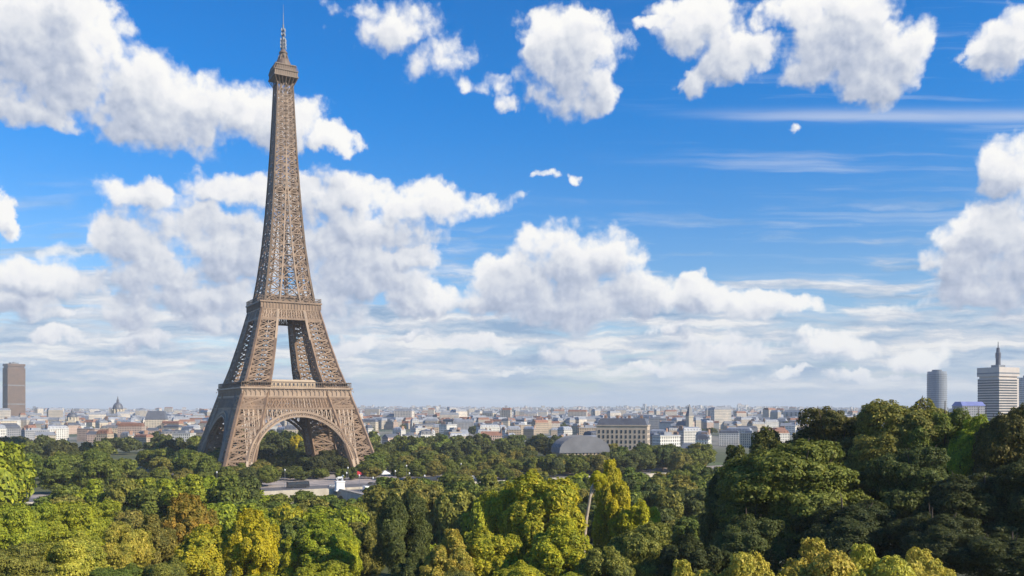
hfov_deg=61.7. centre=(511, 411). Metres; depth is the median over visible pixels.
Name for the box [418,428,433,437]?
apartment house
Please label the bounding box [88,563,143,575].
broadleaf tree
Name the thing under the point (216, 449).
broadleaf tree
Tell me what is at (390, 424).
apartment house
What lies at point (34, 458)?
broadleaf tree
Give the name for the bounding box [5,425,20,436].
apartment house
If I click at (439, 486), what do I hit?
broadleaf tree
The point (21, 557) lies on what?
broadleaf tree
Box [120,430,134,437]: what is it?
apartment house
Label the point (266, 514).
broadleaf tree
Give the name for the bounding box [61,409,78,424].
domed church
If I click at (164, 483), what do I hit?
broadleaf tree
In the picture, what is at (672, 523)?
broadleaf tree
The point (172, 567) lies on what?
broadleaf tree
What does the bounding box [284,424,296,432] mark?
apartment house
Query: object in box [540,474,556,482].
broadleaf tree
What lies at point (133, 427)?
apartment house
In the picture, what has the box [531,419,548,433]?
apartment house
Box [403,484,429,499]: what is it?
broadleaf tree
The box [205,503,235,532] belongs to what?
broadleaf tree
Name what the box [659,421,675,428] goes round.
apartment house
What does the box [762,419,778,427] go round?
apartment house
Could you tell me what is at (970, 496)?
broadleaf tree
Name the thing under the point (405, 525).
broadleaf tree
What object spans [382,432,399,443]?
apartment house
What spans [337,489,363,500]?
bridge
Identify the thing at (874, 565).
broadleaf tree
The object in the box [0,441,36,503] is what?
broadleaf tree
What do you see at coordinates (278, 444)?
broadleaf tree
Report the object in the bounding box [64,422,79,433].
apartment house
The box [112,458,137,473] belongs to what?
broadleaf tree
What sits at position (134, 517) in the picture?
broadleaf tree
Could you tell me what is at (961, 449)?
broadleaf tree
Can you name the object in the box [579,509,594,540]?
broadleaf tree
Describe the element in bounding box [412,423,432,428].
apartment house
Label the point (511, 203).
sky
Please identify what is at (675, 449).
broadleaf tree
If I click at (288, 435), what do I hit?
broadleaf tree
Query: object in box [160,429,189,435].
apartment house
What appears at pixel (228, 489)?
broadleaf tree
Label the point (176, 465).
broadleaf tree
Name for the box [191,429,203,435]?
apartment house
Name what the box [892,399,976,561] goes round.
broadleaf tree
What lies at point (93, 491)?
broadleaf tree
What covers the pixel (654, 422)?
apartment house
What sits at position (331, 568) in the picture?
broadleaf tree
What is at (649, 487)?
broadleaf tree
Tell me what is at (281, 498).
broadleaf tree
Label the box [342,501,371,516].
broadleaf tree
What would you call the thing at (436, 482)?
broadleaf tree
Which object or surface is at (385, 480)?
broadleaf tree
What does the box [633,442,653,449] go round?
broadleaf tree
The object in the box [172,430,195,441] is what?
apartment house
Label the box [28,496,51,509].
broadleaf tree
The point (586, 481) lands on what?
broadleaf tree
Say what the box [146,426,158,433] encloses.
apartment house
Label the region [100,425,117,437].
apartment house
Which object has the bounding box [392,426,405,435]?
apartment house
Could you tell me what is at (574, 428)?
apartment house
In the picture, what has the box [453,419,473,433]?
apartment house
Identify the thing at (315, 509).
broadleaf tree
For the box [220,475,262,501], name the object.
broadleaf tree
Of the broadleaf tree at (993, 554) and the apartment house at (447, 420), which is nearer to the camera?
the broadleaf tree at (993, 554)
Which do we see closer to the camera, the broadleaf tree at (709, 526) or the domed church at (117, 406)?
the broadleaf tree at (709, 526)
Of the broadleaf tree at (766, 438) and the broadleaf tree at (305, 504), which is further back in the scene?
the broadleaf tree at (305, 504)
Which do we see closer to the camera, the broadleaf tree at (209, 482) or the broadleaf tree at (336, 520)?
the broadleaf tree at (336, 520)
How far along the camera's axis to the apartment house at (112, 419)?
1716.00 m
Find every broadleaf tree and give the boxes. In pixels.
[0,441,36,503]
[0,501,57,549]
[0,541,63,575]
[18,452,41,469]
[18,532,109,575]
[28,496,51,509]
[32,498,122,555]
[34,454,67,476]
[37,468,78,490]
[46,482,85,499]
[50,493,85,503]
[59,453,83,468]
[70,458,90,472]
[74,478,105,505]
[77,457,121,489]
[82,446,113,459]
[82,449,108,460]
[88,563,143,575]
[101,521,155,573]
[103,477,142,514]
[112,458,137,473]
[112,509,144,528]
[114,521,134,529]
[125,485,167,524]
[135,477,161,491]
[135,557,188,575]
[138,513,180,565]
[149,456,173,473]
[150,446,173,465]
[155,477,184,489]
[160,474,210,515]
[160,492,218,551]
[167,448,188,458]
[170,449,194,471]
[171,524,235,575]
[178,451,207,468]
[189,455,218,476]
[202,476,220,502]
[204,501,237,514]
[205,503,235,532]
[206,447,220,454]
[208,449,234,461]
[210,474,249,503]
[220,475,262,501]
[223,507,281,575]
[235,498,260,505]
[237,503,256,511]
[248,571,279,575]
[249,503,273,511]
[253,489,270,505]
[254,511,279,528]
[256,506,270,512]
[265,435,287,454]
[265,493,293,504]
[267,501,280,508]
[269,502,303,524]
[272,536,302,575]
[275,515,307,543]
[282,431,295,448]
[289,490,315,502]
[292,513,353,571]
[293,560,354,575]
[298,441,316,450]
[298,496,328,512]
[300,504,337,522]
[309,516,351,538]
[316,494,337,501]
[325,505,369,526]
[329,498,356,510]
[333,524,362,575]
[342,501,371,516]
[347,521,364,535]
[355,515,385,575]
[362,476,398,493]
[362,484,404,515]
[362,486,397,501]
[364,452,388,470]
[371,490,432,574]
[389,476,424,490]
[390,551,423,575]
[398,435,414,441]
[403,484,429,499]
[404,436,426,452]
[407,454,436,465]
[409,484,442,544]
[415,477,434,484]
[419,528,474,575]
[423,483,443,491]
[431,434,451,450]
[432,480,443,486]
[432,487,475,553]
[433,453,448,462]
[437,472,465,488]
[443,566,475,575]
[444,475,474,489]
[445,480,467,490]
[454,476,473,482]
[456,480,483,496]
[459,489,500,534]
[460,437,481,455]
[463,531,493,546]
[465,526,522,575]
[476,473,505,488]
[476,486,497,497]
[480,481,524,573]
[487,454,510,469]
[492,560,544,575]
[496,433,523,447]
[496,479,512,484]
[498,438,520,453]
[498,468,588,567]
[517,435,525,446]
[523,517,592,575]
[538,471,548,476]
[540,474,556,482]
[545,438,558,454]
[561,571,598,575]
[567,471,588,480]
[572,480,586,484]
[574,483,595,489]
[575,545,635,575]
[576,488,598,502]
[577,502,597,512]
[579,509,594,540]
[583,477,590,484]
[591,458,630,549]
[602,450,621,458]
[607,521,673,575]
[608,443,618,447]
[617,446,629,456]
[617,498,662,556]
[621,466,634,477]
[622,472,646,482]
[623,477,643,489]
[626,451,648,471]
[630,489,647,506]
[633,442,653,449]
[633,483,642,492]
[635,446,650,470]
[638,481,670,492]
[641,491,653,506]
[644,475,671,487]
[649,487,683,528]
[650,506,678,522]
[651,446,672,470]
[654,472,670,476]
[656,534,723,575]
[663,520,675,543]
[666,474,697,490]
[667,451,693,470]
[668,446,683,452]
[669,469,691,475]
[672,516,700,545]
[674,487,705,518]
[680,463,704,473]
[683,448,709,465]
[687,442,709,448]
[689,473,713,487]
[689,513,701,532]
[691,480,706,499]
[697,444,755,547]
[697,466,717,475]
[708,504,800,575]
[713,438,877,561]
[749,425,795,566]
[778,537,858,575]
[780,492,908,563]
[781,406,876,505]
[842,395,959,544]
[845,543,916,575]
[852,444,954,520]
[882,506,985,575]
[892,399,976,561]
[907,471,1023,575]
[944,404,996,476]
[945,531,1023,575]
[971,403,1023,475]
[984,458,1023,538]
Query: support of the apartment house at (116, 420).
on the ground at (720, 457)
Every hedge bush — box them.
[672,559,713,575]
[714,550,784,575]
[896,546,955,575]
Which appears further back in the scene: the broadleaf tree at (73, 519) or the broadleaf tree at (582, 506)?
the broadleaf tree at (582, 506)
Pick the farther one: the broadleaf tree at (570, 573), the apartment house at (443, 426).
the apartment house at (443, 426)
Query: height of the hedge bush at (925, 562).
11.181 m
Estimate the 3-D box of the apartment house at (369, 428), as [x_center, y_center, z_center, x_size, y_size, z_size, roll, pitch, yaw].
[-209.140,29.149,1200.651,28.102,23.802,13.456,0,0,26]
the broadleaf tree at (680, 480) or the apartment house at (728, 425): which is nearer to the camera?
the broadleaf tree at (680, 480)
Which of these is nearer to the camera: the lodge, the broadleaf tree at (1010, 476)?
the broadleaf tree at (1010, 476)
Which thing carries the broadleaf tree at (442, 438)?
on the ground at (720, 457)
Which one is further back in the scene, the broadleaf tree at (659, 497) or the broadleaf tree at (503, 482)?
the broadleaf tree at (503, 482)
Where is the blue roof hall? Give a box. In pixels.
[952,402,985,423]
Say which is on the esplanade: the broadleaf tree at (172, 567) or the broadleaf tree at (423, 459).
the broadleaf tree at (423, 459)
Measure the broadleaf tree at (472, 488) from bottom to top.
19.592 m
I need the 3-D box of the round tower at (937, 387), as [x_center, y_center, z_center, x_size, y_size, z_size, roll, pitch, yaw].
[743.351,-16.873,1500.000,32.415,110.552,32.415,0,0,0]
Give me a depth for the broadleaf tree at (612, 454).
569.53 m
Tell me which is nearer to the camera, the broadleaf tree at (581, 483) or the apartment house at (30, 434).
the broadleaf tree at (581, 483)
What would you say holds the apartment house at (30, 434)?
on the ground at (720, 457)
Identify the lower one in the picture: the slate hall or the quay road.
the quay road
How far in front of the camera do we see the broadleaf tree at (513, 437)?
764.14 m
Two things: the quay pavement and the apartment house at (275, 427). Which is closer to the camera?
the quay pavement
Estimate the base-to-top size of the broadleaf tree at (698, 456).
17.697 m
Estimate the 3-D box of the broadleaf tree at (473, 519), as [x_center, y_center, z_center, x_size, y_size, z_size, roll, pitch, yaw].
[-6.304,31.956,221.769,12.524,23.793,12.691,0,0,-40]
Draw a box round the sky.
[0,0,1023,409]
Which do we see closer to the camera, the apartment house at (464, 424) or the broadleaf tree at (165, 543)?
the broadleaf tree at (165, 543)
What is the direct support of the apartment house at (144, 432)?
on the ground at (720, 457)
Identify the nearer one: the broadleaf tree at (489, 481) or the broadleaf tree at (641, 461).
the broadleaf tree at (489, 481)
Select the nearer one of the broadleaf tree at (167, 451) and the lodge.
the broadleaf tree at (167, 451)
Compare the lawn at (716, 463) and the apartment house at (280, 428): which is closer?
the lawn at (716, 463)
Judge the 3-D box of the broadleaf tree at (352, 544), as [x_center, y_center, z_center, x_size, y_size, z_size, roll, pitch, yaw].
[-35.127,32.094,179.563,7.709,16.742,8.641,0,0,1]
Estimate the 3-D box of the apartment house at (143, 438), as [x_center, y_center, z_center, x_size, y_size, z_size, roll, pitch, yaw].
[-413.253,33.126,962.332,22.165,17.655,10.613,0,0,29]
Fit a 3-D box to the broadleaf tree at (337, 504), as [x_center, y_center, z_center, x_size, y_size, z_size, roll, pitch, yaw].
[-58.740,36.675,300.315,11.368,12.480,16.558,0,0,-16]
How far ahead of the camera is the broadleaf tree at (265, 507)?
287.06 m
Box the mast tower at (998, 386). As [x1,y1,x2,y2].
[977,343,1019,420]
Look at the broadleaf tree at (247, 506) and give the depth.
278.03 m
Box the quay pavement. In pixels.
[27,465,723,497]
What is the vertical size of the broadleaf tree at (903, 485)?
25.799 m
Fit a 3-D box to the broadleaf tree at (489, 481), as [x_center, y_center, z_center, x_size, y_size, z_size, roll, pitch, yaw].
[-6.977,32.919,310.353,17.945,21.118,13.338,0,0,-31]
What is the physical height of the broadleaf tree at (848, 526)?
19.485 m
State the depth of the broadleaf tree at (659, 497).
292.55 m
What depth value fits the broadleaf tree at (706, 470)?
376.56 m
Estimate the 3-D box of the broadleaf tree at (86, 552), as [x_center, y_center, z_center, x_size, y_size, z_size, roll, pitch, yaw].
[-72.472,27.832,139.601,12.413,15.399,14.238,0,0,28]
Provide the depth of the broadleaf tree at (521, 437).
780.33 m
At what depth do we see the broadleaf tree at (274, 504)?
297.15 m
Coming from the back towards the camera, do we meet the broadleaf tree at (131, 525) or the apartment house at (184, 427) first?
the apartment house at (184, 427)
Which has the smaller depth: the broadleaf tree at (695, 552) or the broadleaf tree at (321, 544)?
the broadleaf tree at (695, 552)
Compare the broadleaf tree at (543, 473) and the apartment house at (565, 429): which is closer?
the broadleaf tree at (543, 473)
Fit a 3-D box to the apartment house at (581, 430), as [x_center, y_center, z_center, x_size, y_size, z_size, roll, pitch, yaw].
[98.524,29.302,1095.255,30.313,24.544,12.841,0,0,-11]
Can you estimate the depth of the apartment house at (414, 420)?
1720.16 m
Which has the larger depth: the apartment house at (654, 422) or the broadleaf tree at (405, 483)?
the apartment house at (654, 422)
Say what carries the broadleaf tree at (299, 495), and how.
on the ground at (720, 457)
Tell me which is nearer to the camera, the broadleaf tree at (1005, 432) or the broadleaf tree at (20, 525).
the broadleaf tree at (1005, 432)
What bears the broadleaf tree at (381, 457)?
on the esplanade
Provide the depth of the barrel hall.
589.19 m
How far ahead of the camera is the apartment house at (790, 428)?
1404.76 m
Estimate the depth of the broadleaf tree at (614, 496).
183.21 m
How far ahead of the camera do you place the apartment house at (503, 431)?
1187.06 m
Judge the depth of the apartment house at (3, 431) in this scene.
1026.41 m
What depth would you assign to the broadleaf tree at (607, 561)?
116.15 m
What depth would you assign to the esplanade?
520.19 m
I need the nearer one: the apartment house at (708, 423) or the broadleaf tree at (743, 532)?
the broadleaf tree at (743, 532)
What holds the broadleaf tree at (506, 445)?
on the lawn at (716, 463)
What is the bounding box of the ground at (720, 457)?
[27,407,1020,575]
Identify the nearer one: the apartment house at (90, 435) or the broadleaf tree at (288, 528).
the broadleaf tree at (288, 528)
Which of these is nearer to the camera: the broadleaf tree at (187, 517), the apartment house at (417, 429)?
the broadleaf tree at (187, 517)
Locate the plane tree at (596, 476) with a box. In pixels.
[583,470,607,541]
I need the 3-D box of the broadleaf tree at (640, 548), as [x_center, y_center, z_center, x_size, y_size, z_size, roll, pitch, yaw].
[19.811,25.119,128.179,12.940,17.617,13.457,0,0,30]
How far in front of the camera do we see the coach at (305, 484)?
461.75 m
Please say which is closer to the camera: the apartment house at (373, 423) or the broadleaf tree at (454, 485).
the broadleaf tree at (454, 485)
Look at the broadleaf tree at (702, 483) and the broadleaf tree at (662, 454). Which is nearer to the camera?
the broadleaf tree at (702, 483)
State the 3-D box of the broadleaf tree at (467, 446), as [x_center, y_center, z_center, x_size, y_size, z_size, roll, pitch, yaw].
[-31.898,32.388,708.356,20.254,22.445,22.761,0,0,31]
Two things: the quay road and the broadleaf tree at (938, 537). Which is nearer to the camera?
the broadleaf tree at (938, 537)
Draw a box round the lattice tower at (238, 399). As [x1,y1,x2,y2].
[197,13,373,471]
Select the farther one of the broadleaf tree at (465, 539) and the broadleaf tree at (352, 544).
the broadleaf tree at (465, 539)
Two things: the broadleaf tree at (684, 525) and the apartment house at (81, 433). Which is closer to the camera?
the broadleaf tree at (684, 525)
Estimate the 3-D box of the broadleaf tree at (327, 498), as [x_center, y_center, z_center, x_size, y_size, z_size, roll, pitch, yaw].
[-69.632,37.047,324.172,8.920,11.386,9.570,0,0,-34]
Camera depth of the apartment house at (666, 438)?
822.41 m
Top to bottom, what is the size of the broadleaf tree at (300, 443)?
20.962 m
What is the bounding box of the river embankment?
[26,473,665,503]
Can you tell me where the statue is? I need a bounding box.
[334,475,345,490]
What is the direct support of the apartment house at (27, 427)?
on the ground at (720, 457)
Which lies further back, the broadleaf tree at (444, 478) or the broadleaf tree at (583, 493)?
the broadleaf tree at (444, 478)
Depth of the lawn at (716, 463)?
666.13 m
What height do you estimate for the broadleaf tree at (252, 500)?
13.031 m
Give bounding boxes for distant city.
[0,404,951,428]
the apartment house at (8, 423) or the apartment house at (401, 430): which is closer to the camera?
the apartment house at (401, 430)
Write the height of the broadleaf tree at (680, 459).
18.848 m
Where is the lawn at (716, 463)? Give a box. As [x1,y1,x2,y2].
[521,462,722,472]
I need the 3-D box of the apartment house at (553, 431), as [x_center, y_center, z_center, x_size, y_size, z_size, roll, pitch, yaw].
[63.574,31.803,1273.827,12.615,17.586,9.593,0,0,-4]
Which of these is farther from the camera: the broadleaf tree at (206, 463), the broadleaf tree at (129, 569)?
the broadleaf tree at (206, 463)
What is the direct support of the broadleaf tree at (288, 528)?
on the ground at (720, 457)
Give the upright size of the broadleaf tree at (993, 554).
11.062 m
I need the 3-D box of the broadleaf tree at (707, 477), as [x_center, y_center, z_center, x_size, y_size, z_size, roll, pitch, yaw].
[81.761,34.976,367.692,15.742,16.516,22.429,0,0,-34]
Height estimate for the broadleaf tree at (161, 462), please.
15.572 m
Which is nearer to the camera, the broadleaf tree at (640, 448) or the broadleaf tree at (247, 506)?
the broadleaf tree at (247, 506)
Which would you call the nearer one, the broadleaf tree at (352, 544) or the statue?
the broadleaf tree at (352, 544)
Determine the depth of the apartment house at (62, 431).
1163.96 m
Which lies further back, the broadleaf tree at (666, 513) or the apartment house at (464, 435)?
the apartment house at (464, 435)
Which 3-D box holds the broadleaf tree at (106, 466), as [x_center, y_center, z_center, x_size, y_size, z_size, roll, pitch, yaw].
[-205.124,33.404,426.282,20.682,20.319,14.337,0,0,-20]
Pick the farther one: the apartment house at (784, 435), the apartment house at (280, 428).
the apartment house at (280, 428)
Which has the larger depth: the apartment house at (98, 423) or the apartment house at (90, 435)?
the apartment house at (98, 423)
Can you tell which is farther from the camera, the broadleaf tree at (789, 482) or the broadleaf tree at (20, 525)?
the broadleaf tree at (20, 525)
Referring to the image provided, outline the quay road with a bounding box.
[22,468,713,501]
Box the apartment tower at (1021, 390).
[1017,376,1023,406]
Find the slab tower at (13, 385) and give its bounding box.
[2,362,25,415]
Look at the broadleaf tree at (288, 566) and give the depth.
175.52 m
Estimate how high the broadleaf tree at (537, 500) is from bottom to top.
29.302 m
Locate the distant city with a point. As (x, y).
(722, 415)
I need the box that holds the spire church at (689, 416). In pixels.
[676,404,693,426]
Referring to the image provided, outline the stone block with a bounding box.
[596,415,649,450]
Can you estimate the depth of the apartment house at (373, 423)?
1515.62 m
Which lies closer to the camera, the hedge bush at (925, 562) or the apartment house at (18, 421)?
the hedge bush at (925, 562)
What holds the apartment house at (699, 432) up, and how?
on the ground at (720, 457)
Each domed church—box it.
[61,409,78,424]
[111,397,124,413]
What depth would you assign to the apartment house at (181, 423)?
1473.36 m
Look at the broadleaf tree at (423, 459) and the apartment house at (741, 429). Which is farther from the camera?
the apartment house at (741, 429)
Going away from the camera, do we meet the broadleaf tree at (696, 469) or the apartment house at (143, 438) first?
the broadleaf tree at (696, 469)
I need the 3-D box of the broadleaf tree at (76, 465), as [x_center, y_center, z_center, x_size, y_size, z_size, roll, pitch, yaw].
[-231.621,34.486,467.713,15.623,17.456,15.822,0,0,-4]
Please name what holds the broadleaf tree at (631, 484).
on the ground at (720, 457)
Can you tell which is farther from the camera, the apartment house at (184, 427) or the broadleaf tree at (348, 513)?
the apartment house at (184, 427)
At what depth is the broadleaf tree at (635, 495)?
291.07 m
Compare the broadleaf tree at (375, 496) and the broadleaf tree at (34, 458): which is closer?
the broadleaf tree at (375, 496)
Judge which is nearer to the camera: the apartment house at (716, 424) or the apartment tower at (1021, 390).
the apartment tower at (1021, 390)
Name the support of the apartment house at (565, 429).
on the ground at (720, 457)
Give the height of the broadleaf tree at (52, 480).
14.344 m
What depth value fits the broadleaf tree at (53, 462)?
470.02 m
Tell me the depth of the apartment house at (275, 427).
1489.87 m
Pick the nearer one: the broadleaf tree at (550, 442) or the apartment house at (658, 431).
the broadleaf tree at (550, 442)
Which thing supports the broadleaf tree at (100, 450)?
on the ground at (720, 457)
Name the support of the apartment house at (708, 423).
on the ground at (720, 457)
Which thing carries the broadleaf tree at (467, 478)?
on the ground at (720, 457)
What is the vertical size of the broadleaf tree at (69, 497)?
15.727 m
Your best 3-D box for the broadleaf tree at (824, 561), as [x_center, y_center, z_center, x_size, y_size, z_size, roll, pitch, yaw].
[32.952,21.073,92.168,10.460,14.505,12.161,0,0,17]
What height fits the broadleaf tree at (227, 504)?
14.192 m
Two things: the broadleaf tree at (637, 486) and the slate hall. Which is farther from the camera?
the slate hall
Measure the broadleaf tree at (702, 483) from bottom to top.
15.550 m
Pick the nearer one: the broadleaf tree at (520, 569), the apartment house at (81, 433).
the broadleaf tree at (520, 569)
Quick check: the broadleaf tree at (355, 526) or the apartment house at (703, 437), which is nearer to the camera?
the broadleaf tree at (355, 526)
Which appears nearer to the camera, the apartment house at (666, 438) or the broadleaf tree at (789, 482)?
the broadleaf tree at (789, 482)
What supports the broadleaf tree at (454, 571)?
on the ground at (720, 457)
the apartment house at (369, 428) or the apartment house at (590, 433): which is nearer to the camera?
the apartment house at (590, 433)
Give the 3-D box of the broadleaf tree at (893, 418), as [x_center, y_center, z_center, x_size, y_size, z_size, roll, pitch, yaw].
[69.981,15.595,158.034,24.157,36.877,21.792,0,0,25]
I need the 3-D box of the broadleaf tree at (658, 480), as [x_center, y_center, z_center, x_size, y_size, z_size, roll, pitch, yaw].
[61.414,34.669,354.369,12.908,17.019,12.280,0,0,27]
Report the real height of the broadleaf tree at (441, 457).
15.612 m
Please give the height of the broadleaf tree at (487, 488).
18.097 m
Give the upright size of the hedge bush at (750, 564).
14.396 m
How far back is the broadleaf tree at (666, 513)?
272.13 m
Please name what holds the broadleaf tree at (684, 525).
on the ground at (720, 457)
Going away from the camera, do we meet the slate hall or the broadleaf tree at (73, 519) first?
the broadleaf tree at (73, 519)
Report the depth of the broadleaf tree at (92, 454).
522.97 m
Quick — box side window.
[288,482,308,484]
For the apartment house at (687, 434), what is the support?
on the ground at (720, 457)
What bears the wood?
on the ground at (720, 457)
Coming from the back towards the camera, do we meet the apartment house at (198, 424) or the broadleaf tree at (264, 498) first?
the apartment house at (198, 424)
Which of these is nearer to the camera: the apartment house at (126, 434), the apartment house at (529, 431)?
the apartment house at (126, 434)
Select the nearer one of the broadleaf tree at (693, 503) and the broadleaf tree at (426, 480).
the broadleaf tree at (693, 503)
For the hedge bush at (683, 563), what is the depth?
93.04 m
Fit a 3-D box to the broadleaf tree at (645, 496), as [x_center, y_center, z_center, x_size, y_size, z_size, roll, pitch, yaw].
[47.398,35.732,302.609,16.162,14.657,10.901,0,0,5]
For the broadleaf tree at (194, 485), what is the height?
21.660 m
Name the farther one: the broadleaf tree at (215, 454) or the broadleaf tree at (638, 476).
the broadleaf tree at (215, 454)
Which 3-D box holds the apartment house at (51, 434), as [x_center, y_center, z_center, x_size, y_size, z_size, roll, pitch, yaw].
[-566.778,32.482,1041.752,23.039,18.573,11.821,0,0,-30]
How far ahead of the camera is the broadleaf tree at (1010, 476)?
107.03 m
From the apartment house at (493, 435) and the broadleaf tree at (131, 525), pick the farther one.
the apartment house at (493, 435)
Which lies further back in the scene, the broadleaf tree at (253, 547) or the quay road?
the quay road
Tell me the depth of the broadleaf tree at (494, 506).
169.93 m
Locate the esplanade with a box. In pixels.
[172,467,440,484]
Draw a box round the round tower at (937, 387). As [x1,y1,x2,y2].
[927,370,946,409]
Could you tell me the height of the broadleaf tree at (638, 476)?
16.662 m
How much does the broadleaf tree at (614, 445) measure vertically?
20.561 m
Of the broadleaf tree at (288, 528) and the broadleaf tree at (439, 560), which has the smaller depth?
the broadleaf tree at (439, 560)
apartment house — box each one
[0,419,16,422]
[0,423,16,424]
[0,424,6,436]
[4,417,20,426]
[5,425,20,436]
[21,427,49,439]
[24,423,36,429]
[34,430,55,438]
[35,420,48,429]
[44,424,68,440]
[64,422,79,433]
[77,426,99,440]
[84,419,95,426]
[86,430,96,442]
[95,419,107,427]
[96,427,113,440]
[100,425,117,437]
[103,416,119,422]
[114,419,134,422]
[117,421,144,437]
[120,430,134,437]
[133,433,153,444]
[138,430,148,433]
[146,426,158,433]
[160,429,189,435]
[161,420,183,429]
[163,424,181,429]
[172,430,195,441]
[181,425,199,429]
[187,423,200,428]
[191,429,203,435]
[200,420,206,428]
[267,424,281,431]
[277,425,297,433]
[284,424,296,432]
[362,419,377,431]
[365,425,372,432]
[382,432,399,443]
[385,420,397,429]
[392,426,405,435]
[410,417,418,427]
[410,425,426,434]
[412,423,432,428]
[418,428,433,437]
[432,424,438,432]
[439,422,456,433]
[443,418,452,423]
[443,429,461,435]
[444,427,460,431]
[448,432,467,438]
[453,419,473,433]
[475,428,486,433]
[476,424,499,430]
[481,429,501,439]
[500,427,506,438]
[501,417,509,426]
[504,432,514,437]
[506,425,520,434]
[511,423,530,434]
[516,418,526,423]
[523,426,535,438]
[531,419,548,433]
[543,418,551,428]
[550,427,558,435]
[557,425,571,435]
[571,424,583,434]
[577,425,595,434]
[583,431,595,434]
[649,416,665,430]
[650,428,667,434]
[650,432,657,444]
[652,432,680,446]
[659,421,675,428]
[665,426,677,433]
[677,425,701,445]
[695,429,711,443]
[695,431,710,443]
[703,419,713,429]
[713,421,718,429]
[719,428,738,445]
[723,423,737,429]
[726,426,751,441]
[732,420,741,425]
[736,425,757,431]
[740,430,758,446]
[747,420,764,431]
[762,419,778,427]
[769,429,789,442]
[772,425,784,428]
[780,422,795,434]
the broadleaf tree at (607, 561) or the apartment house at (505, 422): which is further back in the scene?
the apartment house at (505, 422)
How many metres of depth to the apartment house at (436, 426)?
1253.65 m
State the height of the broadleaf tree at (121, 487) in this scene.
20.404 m
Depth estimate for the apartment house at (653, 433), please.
874.50 m
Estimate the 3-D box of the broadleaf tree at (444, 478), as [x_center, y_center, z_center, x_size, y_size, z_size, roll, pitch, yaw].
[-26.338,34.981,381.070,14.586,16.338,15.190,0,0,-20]
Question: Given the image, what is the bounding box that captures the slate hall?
[144,411,167,429]
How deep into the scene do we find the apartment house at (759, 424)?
1431.12 m
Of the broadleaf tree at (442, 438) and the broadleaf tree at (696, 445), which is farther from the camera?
the broadleaf tree at (442, 438)
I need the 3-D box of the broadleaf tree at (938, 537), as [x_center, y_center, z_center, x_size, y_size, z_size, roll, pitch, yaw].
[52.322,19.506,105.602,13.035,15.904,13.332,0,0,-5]
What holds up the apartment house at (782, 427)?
on the ground at (720, 457)
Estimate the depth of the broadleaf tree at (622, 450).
581.82 m
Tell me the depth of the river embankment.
442.27 m
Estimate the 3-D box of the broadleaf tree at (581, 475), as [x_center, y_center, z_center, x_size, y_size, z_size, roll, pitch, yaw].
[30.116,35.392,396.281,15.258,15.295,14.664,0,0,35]
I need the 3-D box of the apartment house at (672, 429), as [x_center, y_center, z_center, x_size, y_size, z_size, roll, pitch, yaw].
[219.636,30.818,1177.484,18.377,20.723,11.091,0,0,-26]
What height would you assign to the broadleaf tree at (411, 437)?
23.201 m
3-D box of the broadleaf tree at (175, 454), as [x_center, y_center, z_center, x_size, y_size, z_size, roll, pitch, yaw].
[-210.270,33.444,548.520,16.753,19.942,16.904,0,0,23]
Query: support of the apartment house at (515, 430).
on the ground at (720, 457)
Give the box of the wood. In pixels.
[0,421,787,487]
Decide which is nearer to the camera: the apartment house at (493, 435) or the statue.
the statue
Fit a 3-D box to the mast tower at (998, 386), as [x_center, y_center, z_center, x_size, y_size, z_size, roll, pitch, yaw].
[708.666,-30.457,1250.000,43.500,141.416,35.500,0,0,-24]
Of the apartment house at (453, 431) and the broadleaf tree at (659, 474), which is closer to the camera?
the broadleaf tree at (659, 474)
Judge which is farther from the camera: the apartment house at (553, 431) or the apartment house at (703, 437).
the apartment house at (553, 431)
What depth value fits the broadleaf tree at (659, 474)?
395.46 m
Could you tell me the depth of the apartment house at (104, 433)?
970.83 m
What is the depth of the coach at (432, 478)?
496.88 m
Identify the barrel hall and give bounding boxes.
[551,435,609,471]
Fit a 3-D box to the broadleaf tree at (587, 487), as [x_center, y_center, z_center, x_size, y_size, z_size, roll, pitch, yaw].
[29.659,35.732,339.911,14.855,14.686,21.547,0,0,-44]
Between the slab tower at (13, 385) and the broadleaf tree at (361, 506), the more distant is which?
the slab tower at (13, 385)
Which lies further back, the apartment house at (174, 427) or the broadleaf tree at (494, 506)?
the apartment house at (174, 427)
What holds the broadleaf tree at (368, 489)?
on the ground at (720, 457)
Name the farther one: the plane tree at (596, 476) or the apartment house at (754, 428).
the apartment house at (754, 428)
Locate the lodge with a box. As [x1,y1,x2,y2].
[681,443,694,448]
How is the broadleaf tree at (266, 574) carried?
on the ground at (720, 457)
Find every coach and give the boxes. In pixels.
[286,481,309,487]
[416,476,436,480]
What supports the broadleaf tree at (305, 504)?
on the ground at (720, 457)
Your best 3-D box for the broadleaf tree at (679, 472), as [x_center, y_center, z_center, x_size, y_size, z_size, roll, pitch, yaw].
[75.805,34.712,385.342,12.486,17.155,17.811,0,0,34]
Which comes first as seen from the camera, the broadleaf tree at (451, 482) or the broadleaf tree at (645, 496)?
the broadleaf tree at (645, 496)
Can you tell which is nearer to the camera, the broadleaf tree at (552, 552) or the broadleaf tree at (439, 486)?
the broadleaf tree at (552, 552)
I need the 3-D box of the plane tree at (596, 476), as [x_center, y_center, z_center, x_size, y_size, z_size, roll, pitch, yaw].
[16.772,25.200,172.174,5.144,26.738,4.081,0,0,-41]
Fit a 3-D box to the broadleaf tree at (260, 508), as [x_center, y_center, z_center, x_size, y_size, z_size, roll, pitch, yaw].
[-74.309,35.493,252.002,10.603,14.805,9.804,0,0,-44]
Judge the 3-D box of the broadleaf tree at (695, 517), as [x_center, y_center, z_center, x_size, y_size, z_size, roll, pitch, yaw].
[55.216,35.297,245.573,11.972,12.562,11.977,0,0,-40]

